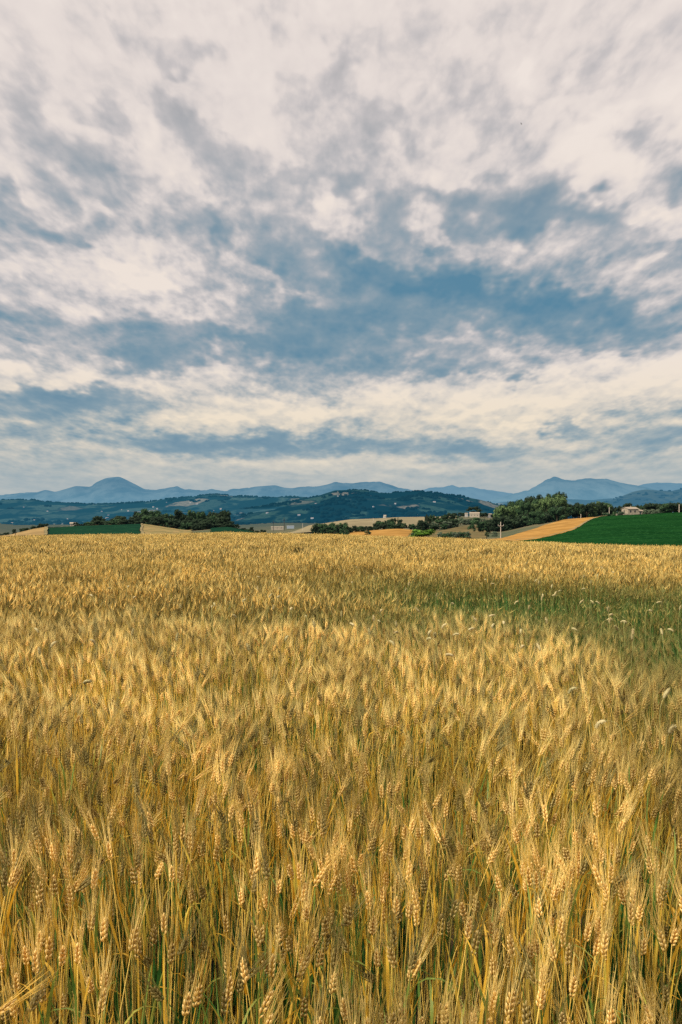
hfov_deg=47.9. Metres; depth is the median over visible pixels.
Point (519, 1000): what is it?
wheat plant
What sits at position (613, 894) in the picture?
wheat plant
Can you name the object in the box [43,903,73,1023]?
wheat plant
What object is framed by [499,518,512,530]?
grove tree
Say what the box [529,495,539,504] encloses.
grove tree
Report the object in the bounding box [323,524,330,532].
bush
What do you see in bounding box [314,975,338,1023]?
wheat plant
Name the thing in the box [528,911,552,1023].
wheat plant
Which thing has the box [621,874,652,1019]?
wheat plant
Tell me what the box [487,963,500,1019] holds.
wheat plant
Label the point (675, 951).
wheat plant
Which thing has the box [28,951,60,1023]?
wheat plant
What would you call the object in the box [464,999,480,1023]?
wheat plant
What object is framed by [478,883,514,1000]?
wheat plant
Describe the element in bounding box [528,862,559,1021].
wheat plant
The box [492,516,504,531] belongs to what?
grove tree
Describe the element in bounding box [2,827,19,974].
wheat plant
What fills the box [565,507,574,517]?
grove tree
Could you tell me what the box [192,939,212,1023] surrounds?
wheat plant
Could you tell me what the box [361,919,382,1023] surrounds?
wheat plant
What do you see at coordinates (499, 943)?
wheat plant
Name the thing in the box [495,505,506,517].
grove tree
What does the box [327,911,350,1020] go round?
wheat plant
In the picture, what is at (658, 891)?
wheat plant
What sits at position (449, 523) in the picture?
olive tree
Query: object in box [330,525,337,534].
bush
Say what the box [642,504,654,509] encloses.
ridge tree
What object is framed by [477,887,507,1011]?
wheat plant
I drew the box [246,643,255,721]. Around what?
wild grass stalk
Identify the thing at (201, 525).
wood tree
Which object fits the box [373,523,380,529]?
hedge bush
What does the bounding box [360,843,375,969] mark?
wheat plant
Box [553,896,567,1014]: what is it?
wheat plant
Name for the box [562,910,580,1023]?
wheat plant
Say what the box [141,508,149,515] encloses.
wood tree
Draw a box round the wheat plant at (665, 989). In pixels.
[657,954,674,1022]
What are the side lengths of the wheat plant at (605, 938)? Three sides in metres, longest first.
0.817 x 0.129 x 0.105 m
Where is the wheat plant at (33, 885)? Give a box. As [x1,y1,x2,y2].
[27,848,47,1003]
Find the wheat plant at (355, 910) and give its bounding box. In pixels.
[326,886,372,1015]
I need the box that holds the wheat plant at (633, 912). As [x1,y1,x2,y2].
[622,860,646,980]
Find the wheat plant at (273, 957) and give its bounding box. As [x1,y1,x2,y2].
[267,920,304,1023]
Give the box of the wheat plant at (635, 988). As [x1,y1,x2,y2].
[624,958,642,1023]
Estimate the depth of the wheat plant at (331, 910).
1.74 m
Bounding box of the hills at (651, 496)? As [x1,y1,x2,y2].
[606,489,681,512]
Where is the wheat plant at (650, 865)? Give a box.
[636,826,663,985]
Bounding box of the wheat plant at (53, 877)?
[10,843,61,1020]
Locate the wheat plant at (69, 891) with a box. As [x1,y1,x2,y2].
[59,855,99,1023]
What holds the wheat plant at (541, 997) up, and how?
on the wheat field at (574, 774)
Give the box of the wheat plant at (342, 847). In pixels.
[335,818,363,1016]
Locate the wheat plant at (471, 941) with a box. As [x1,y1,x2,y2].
[442,895,473,1010]
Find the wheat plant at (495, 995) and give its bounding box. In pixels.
[488,953,509,1013]
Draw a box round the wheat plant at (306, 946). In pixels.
[298,907,313,1023]
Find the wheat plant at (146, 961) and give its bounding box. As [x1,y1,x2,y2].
[133,941,156,1023]
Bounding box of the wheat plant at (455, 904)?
[444,863,471,1020]
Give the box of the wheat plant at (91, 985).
[78,956,96,1023]
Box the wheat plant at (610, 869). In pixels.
[583,839,618,1020]
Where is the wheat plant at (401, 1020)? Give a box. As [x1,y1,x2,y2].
[388,982,406,1023]
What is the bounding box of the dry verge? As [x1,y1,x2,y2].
[462,516,599,539]
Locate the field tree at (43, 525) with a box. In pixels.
[38,523,48,527]
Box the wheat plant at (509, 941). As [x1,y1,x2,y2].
[499,890,553,1023]
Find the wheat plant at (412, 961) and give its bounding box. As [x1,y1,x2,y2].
[407,910,431,1023]
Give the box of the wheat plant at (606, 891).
[595,850,616,1021]
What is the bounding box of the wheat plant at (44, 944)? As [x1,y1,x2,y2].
[11,914,52,1023]
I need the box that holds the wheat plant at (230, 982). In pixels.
[199,932,243,1023]
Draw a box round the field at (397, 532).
[349,529,411,536]
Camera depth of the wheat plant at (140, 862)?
1.89 m
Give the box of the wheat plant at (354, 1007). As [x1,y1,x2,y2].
[342,973,366,1023]
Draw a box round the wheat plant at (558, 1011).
[550,997,573,1023]
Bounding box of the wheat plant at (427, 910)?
[416,870,465,1019]
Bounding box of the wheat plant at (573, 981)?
[550,938,583,1023]
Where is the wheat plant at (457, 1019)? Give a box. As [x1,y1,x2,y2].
[441,998,460,1023]
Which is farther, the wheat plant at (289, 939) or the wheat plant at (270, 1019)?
the wheat plant at (289, 939)
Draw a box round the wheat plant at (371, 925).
[349,886,381,1016]
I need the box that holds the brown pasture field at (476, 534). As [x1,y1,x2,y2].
[420,525,485,538]
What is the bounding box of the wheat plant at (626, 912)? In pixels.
[606,854,637,1015]
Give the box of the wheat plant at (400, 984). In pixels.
[392,957,408,1023]
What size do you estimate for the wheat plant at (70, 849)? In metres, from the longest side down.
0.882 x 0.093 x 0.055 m
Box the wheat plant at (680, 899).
[663,854,681,911]
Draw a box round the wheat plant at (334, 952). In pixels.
[330,904,347,1023]
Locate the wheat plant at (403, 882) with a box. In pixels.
[383,850,408,1006]
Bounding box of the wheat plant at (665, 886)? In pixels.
[652,848,676,1010]
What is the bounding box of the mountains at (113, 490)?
[0,477,412,502]
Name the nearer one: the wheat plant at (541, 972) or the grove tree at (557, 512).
the wheat plant at (541, 972)
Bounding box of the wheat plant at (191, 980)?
[182,939,196,1023]
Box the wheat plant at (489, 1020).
[484,979,502,1023]
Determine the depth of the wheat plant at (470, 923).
1.67 m
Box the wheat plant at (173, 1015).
[159,1000,174,1023]
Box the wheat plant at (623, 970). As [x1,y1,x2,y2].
[606,860,629,1023]
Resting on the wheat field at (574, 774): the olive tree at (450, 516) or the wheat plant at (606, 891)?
the wheat plant at (606, 891)
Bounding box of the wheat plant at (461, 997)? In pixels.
[456,972,467,1008]
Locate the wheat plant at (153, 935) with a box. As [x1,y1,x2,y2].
[139,886,167,1023]
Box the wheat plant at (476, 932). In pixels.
[460,893,491,1023]
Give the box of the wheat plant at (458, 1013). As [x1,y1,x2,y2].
[449,991,470,1023]
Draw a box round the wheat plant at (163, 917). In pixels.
[156,877,172,1023]
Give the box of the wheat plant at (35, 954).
[27,908,41,1022]
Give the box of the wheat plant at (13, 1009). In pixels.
[0,963,18,1023]
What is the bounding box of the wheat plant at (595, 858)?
[541,824,604,1023]
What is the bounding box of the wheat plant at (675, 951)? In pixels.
[650,863,681,1015]
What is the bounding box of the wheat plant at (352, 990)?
[344,961,362,1023]
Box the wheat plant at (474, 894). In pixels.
[467,864,480,1021]
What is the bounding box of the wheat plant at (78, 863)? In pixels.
[64,824,90,1017]
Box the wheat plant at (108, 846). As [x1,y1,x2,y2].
[96,811,128,1023]
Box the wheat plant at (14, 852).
[0,822,18,1003]
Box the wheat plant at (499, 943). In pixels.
[468,902,509,1017]
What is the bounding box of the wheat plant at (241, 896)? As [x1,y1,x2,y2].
[216,863,248,1023]
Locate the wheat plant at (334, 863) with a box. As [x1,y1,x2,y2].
[326,836,353,1023]
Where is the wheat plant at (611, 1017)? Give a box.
[603,965,619,1023]
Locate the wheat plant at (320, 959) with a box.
[307,917,337,1023]
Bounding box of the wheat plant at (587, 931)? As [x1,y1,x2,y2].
[569,890,601,1023]
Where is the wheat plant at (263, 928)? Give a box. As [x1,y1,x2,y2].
[237,891,285,1023]
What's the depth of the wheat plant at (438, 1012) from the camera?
1.47 m
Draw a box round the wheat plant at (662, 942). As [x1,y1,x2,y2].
[644,891,677,1023]
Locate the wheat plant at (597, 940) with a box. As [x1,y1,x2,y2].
[584,907,629,1023]
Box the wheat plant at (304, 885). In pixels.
[287,851,313,1023]
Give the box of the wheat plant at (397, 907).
[386,866,403,1015]
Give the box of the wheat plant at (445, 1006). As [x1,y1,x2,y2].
[441,961,461,1023]
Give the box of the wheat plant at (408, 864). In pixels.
[406,825,416,1021]
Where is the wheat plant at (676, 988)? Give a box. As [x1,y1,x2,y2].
[669,967,681,1019]
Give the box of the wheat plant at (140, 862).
[131,832,146,1023]
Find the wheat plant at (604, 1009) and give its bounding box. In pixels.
[584,964,623,1023]
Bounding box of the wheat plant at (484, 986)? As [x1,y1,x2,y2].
[479,898,507,1023]
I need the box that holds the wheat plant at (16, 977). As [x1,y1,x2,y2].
[6,940,26,1023]
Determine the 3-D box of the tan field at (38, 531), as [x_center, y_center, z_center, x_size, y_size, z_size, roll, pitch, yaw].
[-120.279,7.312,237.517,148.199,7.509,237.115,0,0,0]
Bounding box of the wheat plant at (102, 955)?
[81,880,115,1023]
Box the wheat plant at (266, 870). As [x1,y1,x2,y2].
[253,826,300,1023]
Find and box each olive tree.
[416,520,425,528]
[421,523,430,530]
[429,524,440,530]
[434,519,443,529]
[440,523,447,529]
[441,521,452,527]
[446,513,454,519]
[450,519,458,527]
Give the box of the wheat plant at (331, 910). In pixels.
[301,874,337,1023]
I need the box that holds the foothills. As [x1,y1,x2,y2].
[495,498,612,504]
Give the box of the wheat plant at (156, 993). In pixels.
[122,958,163,1023]
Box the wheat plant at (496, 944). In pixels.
[490,930,505,1016]
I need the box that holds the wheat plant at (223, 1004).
[218,946,235,1023]
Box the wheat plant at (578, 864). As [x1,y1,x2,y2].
[571,836,604,1023]
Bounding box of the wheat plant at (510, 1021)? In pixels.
[503,970,523,1023]
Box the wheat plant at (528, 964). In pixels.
[505,930,537,1023]
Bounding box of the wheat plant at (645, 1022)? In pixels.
[641,987,664,1023]
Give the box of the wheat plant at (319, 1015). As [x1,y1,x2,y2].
[310,966,334,1023]
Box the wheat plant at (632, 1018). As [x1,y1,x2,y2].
[625,974,645,1023]
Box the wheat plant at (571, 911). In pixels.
[546,838,585,1000]
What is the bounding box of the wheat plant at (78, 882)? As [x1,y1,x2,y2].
[61,848,92,1005]
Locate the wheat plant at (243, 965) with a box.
[229,914,270,1023]
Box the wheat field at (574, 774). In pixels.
[0,530,681,1023]
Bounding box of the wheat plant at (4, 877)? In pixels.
[0,847,29,1023]
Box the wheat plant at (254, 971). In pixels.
[238,942,281,1023]
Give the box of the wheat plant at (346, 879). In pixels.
[340,838,363,1022]
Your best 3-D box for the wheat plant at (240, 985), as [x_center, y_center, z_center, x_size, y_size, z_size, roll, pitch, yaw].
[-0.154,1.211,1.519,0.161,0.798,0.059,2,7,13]
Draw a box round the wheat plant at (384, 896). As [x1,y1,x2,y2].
[375,864,389,1023]
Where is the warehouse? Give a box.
[271,527,283,529]
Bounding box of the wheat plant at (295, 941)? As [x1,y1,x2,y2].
[292,924,312,1017]
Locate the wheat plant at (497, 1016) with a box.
[492,1001,505,1023]
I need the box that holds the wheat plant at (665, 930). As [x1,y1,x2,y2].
[657,906,681,1018]
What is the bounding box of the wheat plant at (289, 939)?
[269,906,308,1023]
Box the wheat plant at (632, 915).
[623,868,651,1022]
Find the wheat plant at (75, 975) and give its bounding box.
[64,899,90,1016]
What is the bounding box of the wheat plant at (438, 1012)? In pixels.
[433,965,451,1023]
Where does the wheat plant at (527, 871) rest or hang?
on the wheat field at (574, 774)
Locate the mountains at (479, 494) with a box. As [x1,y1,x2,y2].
[420,482,681,500]
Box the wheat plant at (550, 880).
[544,840,588,975]
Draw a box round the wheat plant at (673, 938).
[648,898,681,1017]
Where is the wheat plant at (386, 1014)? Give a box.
[372,994,400,1023]
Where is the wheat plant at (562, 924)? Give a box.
[535,884,573,1023]
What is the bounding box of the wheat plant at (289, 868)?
[275,837,309,1023]
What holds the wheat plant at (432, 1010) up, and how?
on the wheat field at (574, 774)
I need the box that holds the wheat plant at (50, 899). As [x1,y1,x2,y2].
[42,879,62,1022]
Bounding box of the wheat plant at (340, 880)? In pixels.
[336,843,346,1023]
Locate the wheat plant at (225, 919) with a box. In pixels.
[210,886,233,1023]
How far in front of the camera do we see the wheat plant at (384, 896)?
1.89 m
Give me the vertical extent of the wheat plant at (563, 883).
0.785 m
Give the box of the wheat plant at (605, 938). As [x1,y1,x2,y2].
[572,897,617,1023]
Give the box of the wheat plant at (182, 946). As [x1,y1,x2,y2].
[174,909,205,1023]
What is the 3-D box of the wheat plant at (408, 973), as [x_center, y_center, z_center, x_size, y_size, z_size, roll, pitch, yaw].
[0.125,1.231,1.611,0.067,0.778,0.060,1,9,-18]
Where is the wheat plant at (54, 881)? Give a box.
[22,847,63,1023]
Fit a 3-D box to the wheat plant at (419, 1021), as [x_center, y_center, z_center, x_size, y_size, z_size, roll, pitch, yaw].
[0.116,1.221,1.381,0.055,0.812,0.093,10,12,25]
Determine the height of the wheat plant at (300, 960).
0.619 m
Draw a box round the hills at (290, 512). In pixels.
[234,490,551,522]
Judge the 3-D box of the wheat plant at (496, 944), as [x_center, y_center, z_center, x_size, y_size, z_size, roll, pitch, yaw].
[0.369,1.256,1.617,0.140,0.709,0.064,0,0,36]
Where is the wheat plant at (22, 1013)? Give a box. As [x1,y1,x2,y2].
[13,996,34,1023]
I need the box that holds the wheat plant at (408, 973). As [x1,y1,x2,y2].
[407,933,425,1019]
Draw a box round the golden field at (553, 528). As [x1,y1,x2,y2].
[481,517,596,540]
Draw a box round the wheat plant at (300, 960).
[291,935,321,1023]
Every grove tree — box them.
[484,519,497,531]
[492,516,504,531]
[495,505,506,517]
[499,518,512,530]
[503,505,516,517]
[508,519,519,526]
[509,518,523,528]
[510,499,523,506]
[515,501,523,514]
[520,501,531,517]
[521,516,533,525]
[527,503,540,512]
[528,511,535,523]
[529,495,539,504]
[532,511,545,524]
[539,496,551,513]
[540,513,552,522]
[548,509,557,521]
[549,507,566,520]
[551,497,568,511]
[553,491,567,506]
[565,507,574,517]
[571,504,583,517]
[580,504,593,517]
[584,502,597,516]
[587,503,597,516]
[597,502,606,515]
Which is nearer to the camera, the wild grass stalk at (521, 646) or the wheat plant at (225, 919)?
the wheat plant at (225, 919)
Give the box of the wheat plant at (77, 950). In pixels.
[68,905,98,1023]
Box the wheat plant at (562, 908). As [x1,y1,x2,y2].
[481,869,578,1023]
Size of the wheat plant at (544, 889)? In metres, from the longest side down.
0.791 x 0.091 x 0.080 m
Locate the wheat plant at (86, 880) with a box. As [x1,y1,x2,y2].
[18,860,110,1023]
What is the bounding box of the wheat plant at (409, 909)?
[400,871,418,1023]
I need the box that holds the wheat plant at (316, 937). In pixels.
[296,897,321,1023]
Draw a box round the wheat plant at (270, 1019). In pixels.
[264,966,290,1023]
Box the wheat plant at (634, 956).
[623,923,638,1022]
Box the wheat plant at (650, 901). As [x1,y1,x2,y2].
[645,862,681,1016]
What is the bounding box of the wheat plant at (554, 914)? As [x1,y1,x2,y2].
[537,902,566,1023]
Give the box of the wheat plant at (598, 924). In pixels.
[590,888,621,1023]
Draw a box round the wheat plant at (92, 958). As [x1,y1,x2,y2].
[37,890,95,1023]
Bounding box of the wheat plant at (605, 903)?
[586,871,612,999]
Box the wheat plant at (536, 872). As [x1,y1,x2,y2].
[513,841,545,1023]
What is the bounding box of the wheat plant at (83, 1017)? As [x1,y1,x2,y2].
[70,982,87,1023]
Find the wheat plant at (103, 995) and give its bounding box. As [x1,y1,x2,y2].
[97,945,120,1023]
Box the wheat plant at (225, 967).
[218,925,232,1023]
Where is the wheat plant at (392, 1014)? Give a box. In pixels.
[384,971,405,1023]
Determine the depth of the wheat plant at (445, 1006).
1.40 m
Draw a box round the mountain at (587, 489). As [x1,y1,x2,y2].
[489,477,658,502]
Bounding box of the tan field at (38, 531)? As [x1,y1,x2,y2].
[0,527,44,536]
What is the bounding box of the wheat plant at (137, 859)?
[120,819,181,1023]
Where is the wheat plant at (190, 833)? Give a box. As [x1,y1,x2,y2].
[162,800,196,978]
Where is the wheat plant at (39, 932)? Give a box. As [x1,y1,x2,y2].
[31,897,99,1023]
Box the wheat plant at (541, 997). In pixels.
[535,949,553,1023]
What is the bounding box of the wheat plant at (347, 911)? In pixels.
[339,862,351,998]
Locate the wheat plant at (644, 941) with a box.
[624,912,652,1019]
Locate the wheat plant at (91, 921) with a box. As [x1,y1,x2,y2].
[67,881,102,1022]
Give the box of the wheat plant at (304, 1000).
[299,958,312,1023]
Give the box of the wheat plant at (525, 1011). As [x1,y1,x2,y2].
[516,955,535,1023]
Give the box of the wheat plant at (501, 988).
[494,974,504,1006]
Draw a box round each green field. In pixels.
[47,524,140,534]
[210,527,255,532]
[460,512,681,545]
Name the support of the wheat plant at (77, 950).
on the wheat field at (574, 774)
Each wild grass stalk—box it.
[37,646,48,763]
[50,641,67,741]
[65,680,91,855]
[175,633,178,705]
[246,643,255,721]
[368,628,374,698]
[393,631,400,738]
[426,637,442,720]
[432,632,436,697]
[445,653,464,751]
[463,627,473,670]
[519,645,528,754]
[536,643,548,745]
[568,687,592,741]
[595,720,631,886]
[628,633,633,736]
[645,609,651,657]
[653,724,675,955]
[659,688,670,795]
[660,628,666,682]
[677,605,681,670]
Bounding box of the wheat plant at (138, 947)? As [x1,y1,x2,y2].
[127,904,154,1023]
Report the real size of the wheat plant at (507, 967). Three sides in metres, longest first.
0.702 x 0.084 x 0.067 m
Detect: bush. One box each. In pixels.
[310,524,320,533]
[317,524,326,533]
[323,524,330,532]
[327,522,338,533]
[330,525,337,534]
[339,522,347,533]
[341,524,349,534]
[356,526,365,531]
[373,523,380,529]
[387,523,393,528]
[410,529,435,537]
[441,533,449,537]
[452,532,460,537]
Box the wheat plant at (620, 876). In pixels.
[596,854,646,1023]
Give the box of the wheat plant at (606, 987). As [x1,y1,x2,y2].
[604,882,618,1023]
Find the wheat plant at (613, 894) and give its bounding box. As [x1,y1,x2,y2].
[590,857,627,1022]
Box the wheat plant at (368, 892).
[326,861,381,1023]
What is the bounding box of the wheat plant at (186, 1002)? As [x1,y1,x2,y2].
[182,953,206,1023]
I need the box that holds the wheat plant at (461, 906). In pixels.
[446,871,483,1020]
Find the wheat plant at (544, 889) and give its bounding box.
[526,866,553,998]
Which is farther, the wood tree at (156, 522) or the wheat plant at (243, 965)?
the wood tree at (156, 522)
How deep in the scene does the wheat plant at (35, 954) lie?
1.50 m
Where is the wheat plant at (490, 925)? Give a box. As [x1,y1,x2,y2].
[461,895,500,1022]
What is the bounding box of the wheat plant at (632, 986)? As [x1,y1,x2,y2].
[621,942,638,1018]
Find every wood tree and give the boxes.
[91,516,102,521]
[108,520,118,524]
[122,519,134,523]
[132,514,145,523]
[139,515,151,523]
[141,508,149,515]
[149,510,160,516]
[152,517,165,525]
[155,513,164,526]
[167,519,180,527]
[173,509,182,520]
[174,514,185,520]
[178,522,188,529]
[187,510,196,519]
[190,524,199,530]
[196,511,205,519]
[199,522,208,529]
[201,523,212,529]
[203,519,212,529]
[213,517,226,523]
[220,510,230,520]
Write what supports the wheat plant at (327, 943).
on the wheat field at (574, 774)
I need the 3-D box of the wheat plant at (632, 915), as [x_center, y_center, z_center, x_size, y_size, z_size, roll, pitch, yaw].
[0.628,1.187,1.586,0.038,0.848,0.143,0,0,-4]
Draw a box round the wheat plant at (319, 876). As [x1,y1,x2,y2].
[293,840,341,1022]
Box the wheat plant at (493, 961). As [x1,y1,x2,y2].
[467,919,500,1023]
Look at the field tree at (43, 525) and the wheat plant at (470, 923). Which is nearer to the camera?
the wheat plant at (470, 923)
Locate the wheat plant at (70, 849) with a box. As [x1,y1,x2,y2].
[50,809,77,1023]
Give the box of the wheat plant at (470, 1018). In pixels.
[467,978,487,1023]
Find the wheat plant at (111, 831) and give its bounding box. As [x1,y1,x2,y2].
[71,796,117,1017]
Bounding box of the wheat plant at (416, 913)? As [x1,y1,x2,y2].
[409,883,423,1013]
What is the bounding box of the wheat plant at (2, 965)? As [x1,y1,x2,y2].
[0,926,19,1023]
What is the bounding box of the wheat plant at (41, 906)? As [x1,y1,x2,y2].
[32,861,45,1023]
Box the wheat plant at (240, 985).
[237,934,253,1023]
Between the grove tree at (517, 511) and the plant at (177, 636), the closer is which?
the plant at (177, 636)
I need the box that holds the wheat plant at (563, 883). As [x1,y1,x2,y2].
[550,847,600,1021]
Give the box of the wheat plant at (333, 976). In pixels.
[309,938,356,1023]
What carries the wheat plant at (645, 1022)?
on the wheat field at (574, 774)
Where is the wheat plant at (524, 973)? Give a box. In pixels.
[522,952,536,992]
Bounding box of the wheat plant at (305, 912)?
[300,878,313,1020]
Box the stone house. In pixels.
[621,506,642,513]
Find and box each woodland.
[0,493,301,524]
[232,489,574,524]
[605,488,681,503]
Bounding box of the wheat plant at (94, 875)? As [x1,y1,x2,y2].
[69,839,105,1017]
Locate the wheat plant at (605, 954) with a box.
[591,936,609,1019]
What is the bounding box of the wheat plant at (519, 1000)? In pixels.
[503,936,521,1023]
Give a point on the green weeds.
(156, 973)
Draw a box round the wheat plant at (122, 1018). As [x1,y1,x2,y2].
[119,1007,131,1023]
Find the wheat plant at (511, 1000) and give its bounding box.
[505,946,530,1023]
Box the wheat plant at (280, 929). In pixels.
[271,879,284,1021]
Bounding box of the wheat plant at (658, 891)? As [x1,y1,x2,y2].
[654,853,665,1020]
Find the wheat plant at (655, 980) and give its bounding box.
[642,957,660,1008]
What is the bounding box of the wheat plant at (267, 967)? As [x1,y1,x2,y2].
[250,935,269,1018]
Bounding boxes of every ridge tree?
[623,503,631,506]
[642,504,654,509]
[656,505,667,512]
[660,504,670,512]
[667,502,678,512]
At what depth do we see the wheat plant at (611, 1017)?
1.35 m
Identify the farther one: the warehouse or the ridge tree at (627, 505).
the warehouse
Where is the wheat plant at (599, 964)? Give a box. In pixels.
[595,915,606,1023]
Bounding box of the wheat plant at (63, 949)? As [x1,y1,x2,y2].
[17,919,69,1023]
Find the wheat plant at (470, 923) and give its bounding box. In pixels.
[455,882,478,1014]
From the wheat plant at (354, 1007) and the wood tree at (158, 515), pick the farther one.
the wood tree at (158, 515)
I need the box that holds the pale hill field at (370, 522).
[275,516,456,533]
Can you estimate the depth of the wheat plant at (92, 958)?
1.91 m
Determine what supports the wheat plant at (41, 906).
on the wheat field at (574, 774)
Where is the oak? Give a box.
[467,506,482,511]
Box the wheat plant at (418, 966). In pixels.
[390,924,439,1013]
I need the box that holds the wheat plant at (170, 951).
[134,901,180,1023]
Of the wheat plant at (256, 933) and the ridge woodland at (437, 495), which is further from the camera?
the ridge woodland at (437, 495)
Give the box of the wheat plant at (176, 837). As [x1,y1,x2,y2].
[156,801,189,1018]
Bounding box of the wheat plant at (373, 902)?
[365,890,381,1018]
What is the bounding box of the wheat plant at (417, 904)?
[402,854,419,1013]
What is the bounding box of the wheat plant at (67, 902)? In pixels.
[60,866,105,1023]
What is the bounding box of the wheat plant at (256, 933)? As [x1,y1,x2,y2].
[244,888,285,1023]
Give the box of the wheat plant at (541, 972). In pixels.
[536,927,553,1022]
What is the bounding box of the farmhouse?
[469,512,479,517]
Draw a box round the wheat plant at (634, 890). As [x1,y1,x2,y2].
[624,853,643,1020]
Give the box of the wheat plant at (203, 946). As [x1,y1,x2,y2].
[188,912,209,1021]
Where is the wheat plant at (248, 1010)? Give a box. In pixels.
[236,911,266,1023]
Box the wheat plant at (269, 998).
[258,944,291,1023]
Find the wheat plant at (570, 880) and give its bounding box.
[564,863,624,1023]
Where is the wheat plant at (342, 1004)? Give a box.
[334,959,348,1023]
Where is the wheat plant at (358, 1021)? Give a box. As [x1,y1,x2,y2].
[341,982,359,1023]
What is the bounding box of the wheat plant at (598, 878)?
[577,828,603,1023]
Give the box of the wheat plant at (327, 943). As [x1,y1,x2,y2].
[321,897,337,1018]
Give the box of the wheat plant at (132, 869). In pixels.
[121,832,156,1023]
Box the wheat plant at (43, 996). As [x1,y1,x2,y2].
[30,948,60,1023]
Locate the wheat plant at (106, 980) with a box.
[99,931,116,1023]
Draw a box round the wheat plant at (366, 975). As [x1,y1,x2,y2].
[339,957,378,1023]
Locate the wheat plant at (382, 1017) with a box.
[362,983,388,1023]
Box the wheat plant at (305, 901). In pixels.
[299,868,312,1023]
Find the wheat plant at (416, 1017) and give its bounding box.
[410,994,426,1023]
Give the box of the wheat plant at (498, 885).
[484,842,521,1010]
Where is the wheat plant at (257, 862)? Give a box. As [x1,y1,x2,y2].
[230,823,264,1023]
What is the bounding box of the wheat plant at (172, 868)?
[157,837,176,1023]
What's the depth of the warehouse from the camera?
926.56 m
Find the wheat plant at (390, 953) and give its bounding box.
[371,917,403,1016]
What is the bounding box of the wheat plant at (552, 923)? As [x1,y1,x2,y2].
[543,882,564,990]
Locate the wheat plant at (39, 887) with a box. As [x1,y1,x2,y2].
[32,849,50,1023]
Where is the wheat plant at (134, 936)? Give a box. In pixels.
[119,887,160,1023]
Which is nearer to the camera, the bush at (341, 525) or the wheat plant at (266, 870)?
the wheat plant at (266, 870)
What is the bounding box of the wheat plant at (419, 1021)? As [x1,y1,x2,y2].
[417,975,434,1023]
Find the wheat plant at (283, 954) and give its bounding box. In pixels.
[276,920,295,1023]
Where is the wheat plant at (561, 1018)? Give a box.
[550,979,566,1023]
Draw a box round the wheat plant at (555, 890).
[530,855,570,1023]
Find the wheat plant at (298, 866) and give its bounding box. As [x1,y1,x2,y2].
[292,833,309,1020]
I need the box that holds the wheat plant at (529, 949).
[518,907,535,1005]
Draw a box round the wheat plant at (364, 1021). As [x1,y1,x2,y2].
[357,970,380,1023]
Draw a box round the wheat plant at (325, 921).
[277,881,331,1023]
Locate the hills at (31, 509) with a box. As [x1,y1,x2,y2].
[0,494,302,524]
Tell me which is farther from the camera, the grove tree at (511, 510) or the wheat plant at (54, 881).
the grove tree at (511, 510)
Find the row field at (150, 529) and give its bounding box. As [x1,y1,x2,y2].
[142,524,191,534]
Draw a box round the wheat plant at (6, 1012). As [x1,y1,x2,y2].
[0,976,12,1023]
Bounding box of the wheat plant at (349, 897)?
[336,871,350,1022]
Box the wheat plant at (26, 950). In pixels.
[15,915,58,1023]
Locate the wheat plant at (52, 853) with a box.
[41,813,73,1023]
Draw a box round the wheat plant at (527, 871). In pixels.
[521,836,542,1018]
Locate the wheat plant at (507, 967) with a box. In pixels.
[496,930,519,1023]
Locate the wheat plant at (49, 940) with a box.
[35,895,58,1023]
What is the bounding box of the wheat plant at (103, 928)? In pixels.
[98,880,115,1023]
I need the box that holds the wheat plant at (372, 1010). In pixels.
[363,981,384,1023]
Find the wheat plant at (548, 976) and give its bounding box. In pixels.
[536,929,569,1023]
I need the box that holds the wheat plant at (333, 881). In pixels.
[326,844,348,1023]
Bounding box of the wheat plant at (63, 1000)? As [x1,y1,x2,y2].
[56,968,69,1023]
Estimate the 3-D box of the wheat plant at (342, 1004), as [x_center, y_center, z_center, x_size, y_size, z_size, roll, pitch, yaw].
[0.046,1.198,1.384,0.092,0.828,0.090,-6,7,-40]
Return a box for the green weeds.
[0,557,681,1023]
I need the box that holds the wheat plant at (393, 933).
[376,892,398,1005]
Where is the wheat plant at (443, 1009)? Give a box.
[437,981,452,1023]
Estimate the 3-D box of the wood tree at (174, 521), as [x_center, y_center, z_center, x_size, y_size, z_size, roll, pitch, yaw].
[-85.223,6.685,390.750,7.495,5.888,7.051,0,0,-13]
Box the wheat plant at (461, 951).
[441,838,466,1015]
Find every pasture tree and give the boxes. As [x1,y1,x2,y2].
[468,519,479,531]
[477,522,483,531]
[480,521,487,530]
[486,522,493,532]
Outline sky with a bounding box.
[0,0,681,494]
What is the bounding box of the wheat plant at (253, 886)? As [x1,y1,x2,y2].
[249,854,268,1020]
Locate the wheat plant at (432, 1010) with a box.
[427,882,450,1023]
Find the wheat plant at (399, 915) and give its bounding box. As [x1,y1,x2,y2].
[390,882,469,1017]
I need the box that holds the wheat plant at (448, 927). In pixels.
[442,898,461,1008]
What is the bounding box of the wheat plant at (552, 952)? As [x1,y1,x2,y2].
[532,902,568,1023]
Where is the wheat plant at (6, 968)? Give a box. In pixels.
[0,922,12,1022]
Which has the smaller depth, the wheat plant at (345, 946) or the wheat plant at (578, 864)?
the wheat plant at (345, 946)
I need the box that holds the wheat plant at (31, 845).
[14,816,43,1012]
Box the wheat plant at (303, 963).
[289,916,323,1023]

